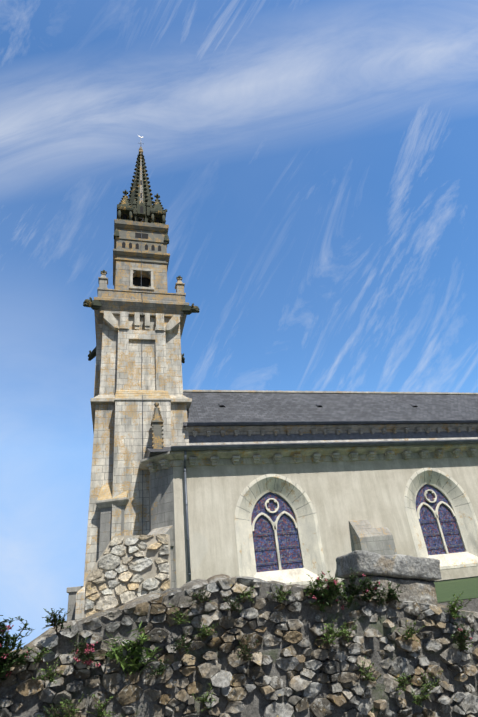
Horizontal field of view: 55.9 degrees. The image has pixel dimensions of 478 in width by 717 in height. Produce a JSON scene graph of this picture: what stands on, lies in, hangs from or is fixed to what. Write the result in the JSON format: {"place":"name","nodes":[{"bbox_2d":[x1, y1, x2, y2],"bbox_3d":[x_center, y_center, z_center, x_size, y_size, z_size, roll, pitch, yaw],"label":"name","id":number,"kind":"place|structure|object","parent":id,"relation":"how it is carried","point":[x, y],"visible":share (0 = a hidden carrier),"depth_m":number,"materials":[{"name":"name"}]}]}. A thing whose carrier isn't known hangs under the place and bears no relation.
{"place":"outdoors","nodes":[
{"label":"outdoors","id":0,"kind":"place"},
{"bbox_2d":[0,0,477,650],"label":"sky","id":1,"kind":"structure","parent":0,"point":[312,165],"materials":[{"name":"blue"}]},
{"bbox_2d":[432,576,477,611],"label":"terrace","id":2,"kind":"structure","parent":0,"point":[447,590],"depth_m":5.43,"materials":[{"name":"green plant"}]},
{"bbox_2d":[75,221,199,620],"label":"tower","id":3,"kind":"structure","parent":2,"relation":"on","point":[136,352],"depth_m":22.33,"materials":[{"name":"stone"}]},
{"bbox_2d":[113,219,169,292],"bbox_3d":[-6.232,-5.143,28.478,3.397,6.400,3.397,2,-29,-15],"label":"belfry","id":4,"kind":"object","parent":3,"relation":"on","point":[129,275],"visible":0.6,"depth_m":27.37,"materials":[{"name":"stone"}]},
{"bbox_2d":[117,135,166,223],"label":"spire","id":5,"kind":"structure","parent":4,"relation":"on","point":[137,205],"depth_m":30.09,"materials":[{"name":"stone"}]},
{"bbox_2d":[67,402,396,620],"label":"buttresses","id":6,"kind":"structure","parent":2,"relation":"on","point":[366,535],"depth_m":18.55,"materials":[{"name":"grey stone"}]},
{"bbox_2d":[84,534,441,617],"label":"piers wall","id":7,"kind":"structure","parent":2,"relation":"on","point":[124,570],"depth_m":3.06,"materials":[{"name":"stone"}]},
{"bbox_2d":[139,390,477,591],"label":"nave","id":8,"kind":"structure","parent":2,"relation":"on","point":[285,515],"depth_m":20.12,"materials":[{"name":"beige paint"}]},
{"bbox_2d":[170,420,477,581],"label":"gutters","id":9,"kind":"object","parent":8,"relation":"attached to","point":[185,449],"visible":0.96,"depth_m":20.89,"materials":[{"name":"metal"}]},
{"bbox_3d":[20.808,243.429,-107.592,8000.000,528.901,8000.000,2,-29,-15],"label":"ground","id":10,"kind":"structure","parent":0,"visible":0},
{"bbox_2d":[0,574,477,716],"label":"retaining wall","id":11,"kind":"structure","parent":10,"relation":"on","point":[292,668],"depth_m":2.59,"materials":[{"name":"stone"}]},
{"bbox_2d":[0,568,474,716],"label":"wall plants","id":12,"kind":"object","parent":11,"relation":"attached to","point":[7,663],"depth_m":2.52,"materials":[{"name":"green plant"}]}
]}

